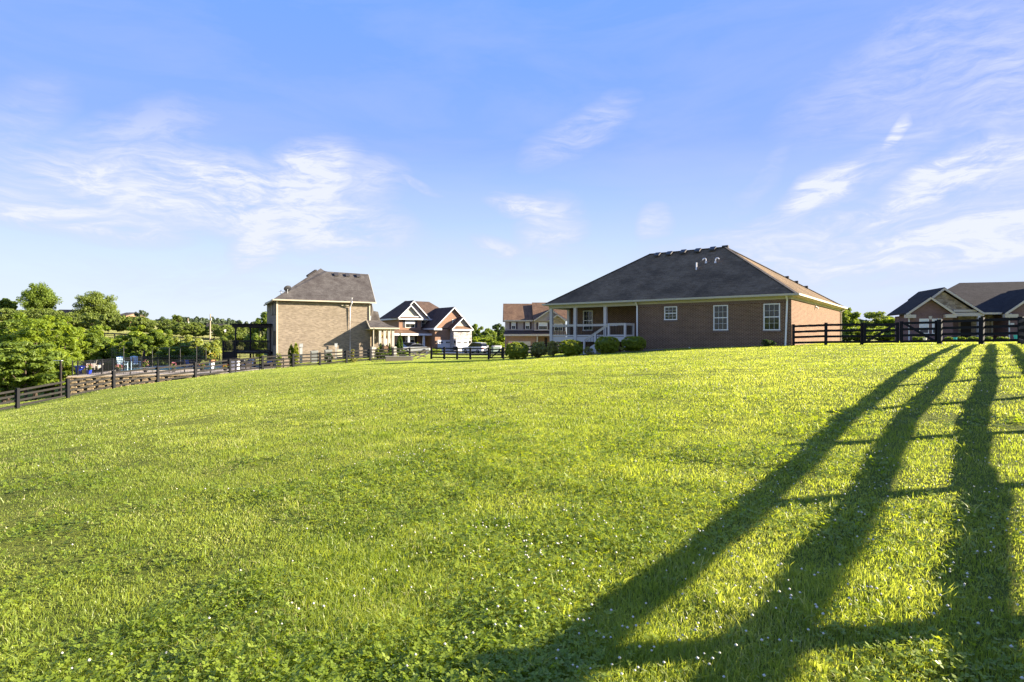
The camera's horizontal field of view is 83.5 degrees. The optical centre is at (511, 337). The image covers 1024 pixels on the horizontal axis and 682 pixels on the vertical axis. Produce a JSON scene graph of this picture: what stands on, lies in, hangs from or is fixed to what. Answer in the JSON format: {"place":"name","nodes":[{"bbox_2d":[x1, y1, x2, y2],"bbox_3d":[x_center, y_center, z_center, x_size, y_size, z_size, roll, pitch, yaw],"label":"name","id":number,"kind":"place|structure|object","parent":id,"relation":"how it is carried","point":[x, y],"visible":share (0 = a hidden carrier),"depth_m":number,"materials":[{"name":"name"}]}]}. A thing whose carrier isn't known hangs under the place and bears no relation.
{"place":"outdoors","nodes":[
{"label":"outdoors","id":0,"kind":"place"},
{"bbox_2d":[121,367,223,370],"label":"pool water","id":1,"kind":"structure","parent":0,"point":[170,368],"depth_m":67.41,"materials":[{"name":"blue liquid"}]},
{"bbox_2d":[68,365,285,376],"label":"pool terrace","id":2,"kind":"structure","parent":0,"point":[94,374],"depth_m":59.71,"materials":[{"name":"concrete"}]},
{"bbox_2d":[111,346,123,372],"bbox_3d":[-39.099,2.193,56.871,1.238,2.814,0.060,0,0,0],"label":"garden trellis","id":3,"kind":"object","parent":2,"relation":"on","point":[116,355],"visible":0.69,"depth_m":56.86,"materials":[{"name":"wood"}]},
{"bbox_2d":[77,354,259,373],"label":"metal fence","id":4,"kind":"object","parent":2,"relation":"on","point":[149,357],"visible":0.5,"depth_m":67.30,"materials":[{"name":"metal"}]},
{"bbox_2d":[72,358,283,375],"bbox_3d":[-33.273,2.870,58.265,18.790,1.460,0.105,0,0,-23],"label":"metal fence","id":5,"kind":"object","parent":2,"relation":"on","point":[125,362],"visible":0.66,"depth_m":56.84,"materials":[{"name":"metal"}]},
{"bbox_2d":[402,352,497,353],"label":"street","id":6,"kind":"structure","parent":0,"point":[464,353],"depth_m":94.38,"materials":[{"name":"asphalt"}]},
{"bbox_2d":[462,342,486,352],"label":"parked car","id":7,"kind":"object","parent":6,"relation":"on","point":[477,345],"visible":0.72,"depth_m":95.83,"materials":[{"name":"silver metal"}]},
{"bbox_2d":[0,313,1023,681],"bbox_3d":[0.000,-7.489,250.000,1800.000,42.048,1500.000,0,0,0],"label":"ground","id":8,"kind":"structure","parent":0,"point":[14,547],"depth_m":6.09,"materials":[{"name":"plant"}]},
{"bbox_2d":[0,308,14,321],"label":"hedgerow tree","id":9,"kind":"object","parent":8,"relation":"on","point":[5,312],"visible":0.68,"depth_m":166.23,"materials":[{"name":"green plant"}]},
{"bbox_2d":[0,298,17,309],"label":"hilltop tree","id":10,"kind":"object","parent":8,"relation":"on","point":[6,303],"visible":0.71,"depth_m":212.92,"materials":[{"name":"green plant"}]},
{"bbox_2d":[0,346,40,403],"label":"locust tree","id":11,"kind":"object","parent":8,"relation":"on","point":[7,387],"visible":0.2,"depth_m":57.53,"materials":[{"name":"green plant"}]},
{"bbox_2d":[0,319,42,401],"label":"locust tree","id":12,"kind":"object","parent":8,"relation":"on","point":[15,324],"visible":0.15,"depth_m":65.35,"materials":[{"name":"green plant"}]},
{"bbox_2d":[7,309,41,320],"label":"hedgerow tree","id":13,"kind":"object","parent":8,"relation":"on","point":[18,311],"visible":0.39,"depth_m":168.08,"materials":[{"name":"green plant"}]},
{"bbox_2d":[0,341,69,401],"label":"locust tree","id":14,"kind":"object","parent":8,"relation":"on","point":[34,362],"visible":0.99,"depth_m":55.15,"materials":[{"name":"green plant"}]},
{"bbox_2d":[0,312,78,400],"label":"locust tree","id":15,"kind":"object","parent":8,"relation":"on","point":[34,333],"visible":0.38,"depth_m":63.26,"materials":[{"name":"green plant"}]},
{"bbox_2d":[16,281,62,314],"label":"hilltop tree","id":16,"kind":"object","parent":8,"relation":"on","point":[41,295],"visible":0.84,"depth_m":209.34,"materials":[{"name":"green plant"}]},
{"bbox_2d":[25,308,53,318],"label":"hedgerow tree","id":17,"kind":"object","parent":8,"relation":"on","point":[43,311],"visible":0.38,"depth_m":168.62,"materials":[{"name":"green plant"}]},
{"bbox_2d":[23,347,76,397],"bbox_3d":[-48.191,3.852,59.908,5.544,6.104,5.485,0,0,42],"label":"locust tree","id":18,"kind":"object","parent":8,"relation":"on","point":[68,368],"visible":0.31,"depth_m":59.79,"materials":[{"name":"green plant"}]},
{"bbox_2d":[47,310,64,322],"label":"hedgerow tree","id":19,"kind":"object","parent":8,"relation":"on","point":[54,313],"visible":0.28,"depth_m":166.70,"materials":[{"name":"green plant"}]},
{"bbox_2d":[53,360,62,395],"bbox_3d":[-42.756,3.880,54.000,0.800,3.560,0.200,0,0,0],"label":"garden light","id":20,"kind":"object","parent":8,"relation":"on","point":[60,373],"visible":0.82,"depth_m":53.93,"materials":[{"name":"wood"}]},
{"bbox_2d":[40,314,85,395],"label":"locust tree","id":21,"kind":"object","parent":8,"relation":"on","point":[73,350],"visible":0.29,"depth_m":70.20,"materials":[{"name":"green plant"}]},
{"bbox_2d":[56,312,88,327],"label":"hedgerow tree","id":22,"kind":"object","parent":8,"relation":"on","point":[77,317],"visible":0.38,"depth_m":167.57,"materials":[{"name":"green plant"}]},
{"bbox_2d":[66,336,99,365],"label":"young tree","id":23,"kind":"object","parent":8,"relation":"on","point":[86,346],"visible":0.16,"depth_m":73.74,"materials":[{"name":"green plant"}]},
{"bbox_2d":[75,312,105,328],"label":"hedgerow tree","id":24,"kind":"object","parent":8,"relation":"on","point":[90,316],"visible":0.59,"depth_m":168.66,"materials":[{"name":"green plant"}]},
{"bbox_2d":[70,291,119,323],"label":"hilltop tree","id":25,"kind":"object","parent":8,"relation":"on","point":[94,302],"visible":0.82,"depth_m":211.57,"materials":[{"name":"green plant"}]},
{"bbox_2d":[80,329,109,351],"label":"young tree","id":26,"kind":"object","parent":8,"relation":"on","point":[88,331],"visible":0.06,"depth_m":82.82,"materials":[{"name":"green plant"}]},
{"bbox_2d":[81,333,121,372],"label":"young tree","id":27,"kind":"object","parent":8,"relation":"on","point":[101,343],"visible":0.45,"depth_m":75.38,"materials":[{"name":"green plant"}]},
{"bbox_2d":[95,313,118,330],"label":"hedgerow tree","id":28,"kind":"object","parent":8,"relation":"on","point":[105,318],"visible":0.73,"depth_m":166.86,"materials":[{"name":"green plant"}]},
{"bbox_2d":[85,325,129,352],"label":"young tree","id":29,"kind":"object","parent":8,"relation":"on","point":[98,332],"visible":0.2,"depth_m":83.62,"materials":[{"name":"green plant"}]},
{"bbox_2d":[100,338,136,368],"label":"young tree","id":30,"kind":"object","parent":8,"relation":"on","point":[128,344],"visible":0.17,"depth_m":78.09,"materials":[{"name":"green plant"}]},
{"bbox_2d":[109,313,129,331],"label":"hedgerow tree","id":31,"kind":"object","parent":8,"relation":"on","point":[120,319],"visible":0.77,"depth_m":168.15,"materials":[{"name":"green plant"}]},
{"bbox_2d":[121,316,141,330],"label":"hedgerow tree","id":32,"kind":"object","parent":8,"relation":"on","point":[129,319],"visible":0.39,"depth_m":168.70,"materials":[{"name":"green plant"}]},
{"bbox_2d":[118,312,144,322],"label":"distant house","id":33,"kind":"structure","parent":8,"relation":"on","point":[126,314],"depth_m":226.40,"materials":[{"name":"beige brick"}]},
{"bbox_2d":[119,337,147,367],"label":"young tree","id":34,"kind":"object","parent":8,"relation":"on","point":[135,347],"visible":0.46,"depth_m":81.78,"materials":[{"name":"green plant"}]},
{"bbox_2d":[129,316,151,331],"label":"hedgerow tree","id":35,"kind":"object","parent":8,"relation":"on","point":[141,320],"visible":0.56,"depth_m":166.64,"materials":[{"name":"green plant"}]},
{"bbox_2d":[66,374,216,393],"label":"retaining wall","id":36,"kind":"structure","parent":8,"relation":"on","point":[102,385],"depth_m":55.58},
{"bbox_2d":[134,310,148,316],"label":"sparse tree","id":37,"kind":"object","parent":8,"relation":"on","point":[144,313],"visible":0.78,"depth_m":204.35,"materials":[{"name":"green plant"}]},
{"bbox_2d":[115,325,168,366],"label":"locust tree","id":38,"kind":"object","parent":8,"relation":"on","point":[133,332],"visible":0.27,"depth_m":86.35,"materials":[{"name":"green plant"}]},
{"bbox_2d":[141,319,166,332],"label":"hedgerow tree","id":39,"kind":"object","parent":8,"relation":"on","point":[152,323],"visible":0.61,"depth_m":167.40,"materials":[{"name":"green plant"}]},
{"bbox_2d":[143,329,174,364],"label":"young tree","id":40,"kind":"object","parent":8,"relation":"on","point":[159,337],"visible":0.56,"depth_m":85.97,"materials":[{"name":"green plant"}]},
{"bbox_2d":[104,333,219,341],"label":"pasture fence","id":41,"kind":"object","parent":8,"relation":"on","point":[140,337],"visible":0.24,"depth_m":149.91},
{"bbox_2d":[158,319,178,333],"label":"hedgerow tree","id":42,"kind":"object","parent":8,"relation":"on","point":[167,322],"visible":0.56,"depth_m":169.15,"materials":[{"name":"green plant"}]},
{"bbox_2d":[171,314,182,325],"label":"sparse tree","id":43,"kind":"object","parent":8,"relation":"on","point":[177,318],"visible":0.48,"depth_m":179.85,"materials":[{"name":"green plant"}]},
{"bbox_2d":[153,343,204,365],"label":"young tree","id":44,"kind":"object","parent":8,"relation":"on","point":[176,352],"visible":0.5,"depth_m":79.20,"materials":[{"name":"green plant"}]},
{"bbox_2d":[170,322,194,337],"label":"hedgerow tree","id":45,"kind":"object","parent":8,"relation":"on","point":[181,331],"visible":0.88,"depth_m":166.77,"materials":[{"name":"green plant"}]},
{"bbox_2d":[170,334,194,357],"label":"magnolia tree","id":46,"kind":"object","parent":8,"relation":"on","point":[189,339],"visible":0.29,"depth_m":90.29,"materials":[{"name":"green plant"}]},
{"bbox_2d":[183,322,207,336],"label":"hedgerow tree","id":47,"kind":"object","parent":8,"relation":"on","point":[199,331],"visible":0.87,"depth_m":168.04,"materials":[{"name":"green plant"}]},
{"bbox_2d":[188,338,203,351],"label":"magnolia tree","id":48,"kind":"object","parent":8,"relation":"on","point":[198,342],"visible":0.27,"depth_m":89.72,"materials":[{"name":"green plant"}]},
{"bbox_2d":[0,347,410,409],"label":"board fence","id":49,"kind":"object","parent":8,"relation":"on","point":[17,400],"visible":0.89,"depth_m":52.56,"materials":[{"name":"wood"}]},
{"bbox_2d":[199,340,221,360],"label":"magnolia tree","id":50,"kind":"object","parent":8,"relation":"on","point":[213,348],"visible":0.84,"depth_m":87.33,"materials":[{"name":"green plant"}]},
{"bbox_2d":[205,324,223,338],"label":"hedgerow tree","id":51,"kind":"object","parent":8,"relation":"on","point":[214,327],"visible":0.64,"depth_m":169.81,"materials":[{"name":"green plant"}]},
{"bbox_2d":[216,324,234,336],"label":"hedgerow tree","id":52,"kind":"object","parent":8,"relation":"on","point":[230,328],"visible":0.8,"depth_m":166.62,"materials":[{"name":"green plant"}]},
{"bbox_2d":[226,332,247,345],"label":"broadleaf tree","id":53,"kind":"object","parent":8,"relation":"on","point":[240,336],"visible":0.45,"depth_m":118.94,"materials":[{"name":"green plant"}]},
{"bbox_2d":[222,324,272,365],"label":"pergola deck","id":54,"kind":"structure","parent":8,"relation":"on","point":[234,348],"depth_m":73.48,"materials":[{"name":"brown wood"}]},
{"bbox_2d":[244,331,258,354],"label":"broadleaf tree","id":55,"kind":"object","parent":8,"relation":"on","point":[247,337],"visible":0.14,"depth_m":97.08,"materials":[{"name":"green plant"}]},
{"bbox_2d":[249,311,266,356],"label":"broadleaf tree","id":56,"kind":"object","parent":8,"relation":"on","point":[255,333],"visible":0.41,"depth_m":95.42,"materials":[{"name":"green plant"}]},
{"bbox_2d":[288,344,293,364],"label":"arborvitae","id":57,"kind":"object","parent":8,"relation":"on","point":[290,349],"visible":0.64,"depth_m":67.33,"materials":[{"name":"green plant"}]},
{"bbox_2d":[293,342,298,363],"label":"arborvitae","id":58,"kind":"object","parent":8,"relation":"on","point":[295,349],"visible":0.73,"depth_m":67.34,"materials":[{"name":"green plant"}]},
{"bbox_2d":[310,350,317,362],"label":"air conditioner","id":59,"kind":"object","parent":8,"relation":"on","point":[313,351],"visible":0.79,"depth_m":69.05,"materials":[{"name":"metal"}]},
{"bbox_2d":[264,268,399,366],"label":"brick house","id":60,"kind":"structure","parent":8,"relation":"on","point":[320,310],"depth_m":73.68,"materials":[{"name":"brown"}]},
{"bbox_2d":[385,356,412,360],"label":"planter box","id":61,"kind":"object","parent":8,"relation":"on","point":[398,358],"visible":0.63,"depth_m":67.57,"materials":[{"name":"brown wood"}]},
{"bbox_2d":[396,333,402,353],"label":"arborvitae","id":62,"kind":"object","parent":8,"relation":"on","point":[399,344],"visible":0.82,"depth_m":73.81,"materials":[{"name":"green plant"}]},
{"bbox_2d":[400,344,429,352],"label":"parked car","id":63,"kind":"object","parent":8,"relation":"on","point":[415,345],"visible":0.45,"depth_m":89.27,"materials":[{"name":"silver metal"}]},
{"bbox_2d":[409,347,429,358],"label":"broken fence panel","id":64,"kind":"object","parent":8,"relation":"on","point":[419,352],"visible":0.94,"depth_m":71.33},
{"bbox_2d":[380,300,473,350],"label":"brick house","id":65,"kind":"structure","parent":8,"relation":"on","point":[427,324],"depth_m":109.46,"materials":[{"name":"red brick"}]},
{"bbox_2d":[405,320,414,327],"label":"window","id":66,"kind":"structure","parent":65,"relation":"in","point":[408,323],"depth_m":108.52,"materials":[{"name":"glass"}]},
{"bbox_2d":[438,340,449,350],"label":"garage door","id":67,"kind":"structure","parent":65,"relation":"in","point":[441,343],"depth_m":109.10,"materials":[{"name":"white metal"}]},
{"bbox_2d":[456,340,468,350],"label":"garage door","id":68,"kind":"structure","parent":65,"relation":"in","point":[460,343],"depth_m":109.75,"materials":[{"name":"white metal"}]},
{"bbox_2d":[430,347,489,358],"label":"board fence","id":69,"kind":"object","parent":8,"relation":"on","point":[457,354],"visible":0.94,"depth_m":71.61,"materials":[{"name":"wood"}]},
{"bbox_2d":[471,324,483,337],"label":"broadleaf tree","id":70,"kind":"object","parent":8,"relation":"on","point":[475,330],"visible":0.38,"depth_m":148.76,"materials":[{"name":"green plant"}]},
{"bbox_2d":[472,336,490,344],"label":"broadleaf tree","id":71,"kind":"object","parent":8,"relation":"on","point":[481,339],"visible":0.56,"depth_m":138.65,"materials":[{"name":"green plant"}]},
{"bbox_2d":[477,328,496,339],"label":"broadleaf tree","id":72,"kind":"object","parent":8,"relation":"on","point":[489,332],"visible":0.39,"depth_m":147.42,"materials":[{"name":"green plant"}]},
{"bbox_2d":[492,323,504,336],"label":"broadleaf tree","id":73,"kind":"object","parent":8,"relation":"on","point":[501,330],"visible":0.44,"depth_m":155.43,"materials":[{"name":"green plant"}]},
{"bbox_2d":[496,334,504,343],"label":"broadleaf tree","id":74,"kind":"object","parent":8,"relation":"on","point":[500,338],"visible":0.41,"depth_m":139.43,"materials":[{"name":"green plant"}]},
{"bbox_2d":[0,355,1023,522],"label":"grass","id":75,"kind":"structure","parent":8,"relation":"on","point":[355,395],"depth_m":10.53,"materials":[{"name":"plant"}]},
{"bbox_2d":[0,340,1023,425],"bbox_3d":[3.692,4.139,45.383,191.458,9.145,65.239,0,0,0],"label":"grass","id":76,"kind":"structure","parent":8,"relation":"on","point":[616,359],"depth_m":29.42,"materials":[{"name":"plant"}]},
{"bbox_2d":[0,345,1023,681],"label":"clover","id":77,"kind":"object","parent":8,"relation":"on","point":[488,664],"depth_m":3.71,"materials":[{"name":"plant"}]},
{"bbox_2d":[502,342,560,358],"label":"board fence","id":78,"kind":"object","parent":8,"relation":"on","point":[503,351],"visible":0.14,"depth_m":69.69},
{"bbox_2d":[490,348,501,358],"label":"paddock gate","id":79,"kind":"structure","parent":78,"relation":"attached to","point":[496,354],"depth_m":71.08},
{"bbox_2d":[503,302,566,353],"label":"house","id":80,"kind":"structure","parent":8,"relation":"on","point":[528,324],"depth_m":99.80,"materials":[{"name":"brick"}]},
{"bbox_2d":[512,349,663,359],"bbox_3d":[5.113,1.258,42.237,11.845,0.885,2.376,0,0,12],"label":"mulch bed","id":81,"kind":"object","parent":8,"relation":"on","point":[608,352],"visible":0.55,"depth_m":41.69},
{"bbox_2d":[505,342,528,359],"bbox_3d":[0.372,1.006,42.990,1.873,1.476,1.857,0,0,0],"label":"boxwood shrub","id":82,"kind":"object","parent":81,"relation":"on","point":[517,350],"visible":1,"depth_m":42.47,"materials":[{"name":"green plant"}]},
{"bbox_2d":[530,341,546,357],"bbox_3d":[2.102,0.942,43.506,1.530,1.407,1.501,0,0,0],"label":"flowering shrub","id":83,"kind":"object","parent":81,"relation":"on","point":[538,349],"visible":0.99,"depth_m":43.17,"materials":[{"name":"green plant"}]},
{"bbox_2d":[546,341,558,356],"bbox_3d":[3.021,0.848,42.472,0.963,1.356,1.068,0,0,0],"label":"flowering shrub","id":84,"kind":"object","parent":81,"relation":"on","point":[553,351],"visible":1,"depth_m":42.38,"materials":[{"name":"green plant"}]},
{"bbox_2d":[558,339,582,355],"bbox_3d":[4.187,0.742,41.013,1.794,1.323,1.850,0,0,0],"label":"boxwood shrub","id":85,"kind":"object","parent":81,"relation":"on","point":[569,347],"visible":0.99,"depth_m":40.46,"materials":[{"name":"green plant"}]},
{"bbox_2d":[583,346,593,354],"bbox_3d":[5.436,0.943,40.846,0.806,0.752,0.764,0,0,0],"label":"twiggy shrub","id":86,"kind":"object","parent":81,"relation":"on","point":[588,350],"visible":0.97,"depth_m":40.73,"materials":[{"name":"green plant"}]},
{"bbox_2d":[594,336,619,353],"bbox_3d":[6.731,0.540,40.588,1.805,1.351,1.744,0,0,0],"label":"boxwood shrub","id":87,"kind":"object","parent":81,"relation":"on","point":[607,344],"visible":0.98,"depth_m":40.09,"materials":[{"name":"green plant"}]},
{"bbox_2d":[621,336,645,351],"bbox_3d":[8.735,0.463,41.205,1.772,1.244,1.777,0,0,0],"label":"boxwood shrub","id":88,"kind":"object","parent":81,"relation":"on","point":[634,343],"visible":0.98,"depth_m":40.69,"materials":[{"name":"green plant"}]},
{"bbox_2d":[542,245,847,353],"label":"brick house","id":89,"kind":"structure","parent":8,"relation":"on","point":[722,296],"depth_m":43.78,"materials":[{"name":"brown"}]},
{"bbox_2d":[583,310,592,330],"bbox_3d":[6.708,-1.533,50.674,1.002,1.763,0.100,0,0,37],"label":"window","id":90,"kind":"structure","parent":89,"relation":"in","point":[587,315],"depth_m":50.67,"materials":[{"name":"glass"}]},
{"bbox_2d":[664,306,677,319],"bbox_3d":[11.899,-1.850,42.981,1.034,1.017,0.100,0,0,37],"label":"window","id":91,"kind":"structure","parent":89,"relation":"in","point":[670,313],"depth_m":42.99,"materials":[{"name":"white plastic"}]},
{"bbox_2d":[713,305,727,329],"bbox_3d":[14.836,-1.436,40.758,1.054,1.794,0.100,0,0,37],"label":"window","id":92,"kind":"structure","parent":89,"relation":"in","point":[720,312],"depth_m":40.77,"materials":[{"name":"glass"}]},
{"bbox_2d":[763,303,780,329],"bbox_3d":[17.538,-1.418,38.711,1.086,1.812,0.100,0,0,37],"label":"window","id":93,"kind":"structure","parent":89,"relation":"in","point":[771,312],"depth_m":38.73,"materials":[{"name":"glass"}]},
{"bbox_2d":[761,339,776,345],"bbox_3d":[16.834,0.363,37.570,0.922,0.631,1.025,0,0,40],"label":"shrub","id":94,"kind":"object","parent":8,"relation":"on","point":[764,342],"visible":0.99,"depth_m":37.43,"materials":[{"name":"green plant"}]},
{"bbox_2d":[792,323,863,345],"bbox_3d":[20.450,-0.035,37.214,4.110,1.923,0.297,0,0,23],"label":"board fence","id":95,"kind":"object","parent":8,"relation":"on","point":[826,336],"visible":0.91,"depth_m":37.15,"materials":[{"name":"wood"}]},
{"bbox_2d":[863,322,898,342],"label":"paddock gate","id":96,"kind":"structure","parent":95,"relation":"attached to","point":[890,325],"depth_m":35.77,"materials":[{"name":"wood"}]},
{"bbox_2d":[841,307,860,340],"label":"broadleaf tree","id":97,"kind":"object","parent":8,"relation":"on","point":[849,316],"visible":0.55,"depth_m":91.01,"materials":[{"name":"green plant"}]},
{"bbox_2d":[842,327,883,340],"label":"broadleaf tree","id":98,"kind":"object","parent":8,"relation":"on","point":[854,333],"visible":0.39,"depth_m":82.50,"materials":[{"name":"green plant"}]},
{"bbox_2d":[859,311,893,328],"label":"broadleaf tree","id":99,"kind":"object","parent":8,"relation":"on","point":[878,316],"visible":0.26,"depth_m":97.30,"materials":[{"name":"green plant"}]},
{"bbox_2d":[872,326,894,340],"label":"broadleaf tree","id":100,"kind":"object","parent":8,"relation":"on","point":[885,333],"visible":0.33,"depth_m":84.48,"materials":[{"name":"green plant"}]},
{"bbox_2d":[879,317,894,339],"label":"broadleaf tree","id":101,"kind":"object","parent":8,"relation":"on","point":[889,320],"visible":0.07,"depth_m":93.95,"materials":[{"name":"green plant"}]},
{"bbox_2d":[887,282,1023,340],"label":"brick house","id":102,"kind":"structure","parent":8,"relation":"on","point":[976,300],"depth_m":59.56,"materials":[{"name":"brick"}]},
{"bbox_2d":[919,319,928,333],"bbox_3d":[41.964,-1.200,58.407,0.891,1.517,0.100,0,0,14],"label":"window","id":103,"kind":"structure","parent":102,"relation":"in","point":[920,320],"depth_m":58.40,"materials":[{"name":"glass"}]},
{"bbox_2d":[961,322,970,338],"bbox_3d":[47.957,-0.660,60.587,0.901,2.520,0.100,0,0,14],"label":"front door","id":104,"kind":"structure","parent":102,"relation":"in","point":[962,323],"depth_m":60.54,"materials":[{"name":"brown wood"}]},
{"bbox_2d":[937,317,1023,343],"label":"board fence","id":105,"kind":"object","parent":8,"relation":"on","point":[981,333],"visible":0.75,"depth_m":32.56,"materials":[{"name":"wood"}]},
{"bbox_2d":[900,320,936,342],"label":"paddock gate","id":106,"kind":"structure","parent":105,"relation":"attached to","point":[902,335],"depth_m":34.79,"materials":[{"name":"wood"}]},
{"bbox_2d":[1019,318,1023,344],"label":"board fence","id":107,"kind":"object","parent":8,"relation":"on","point":[1021,327],"visible":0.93,"depth_m":28.60,"materials":[{"name":"wood"}]},
{"bbox_2d":[0,0,1023,336],"label":"sky","id":108,"kind":"structure","parent":0,"point":[166,158],"materials":[{"name":"blue"}]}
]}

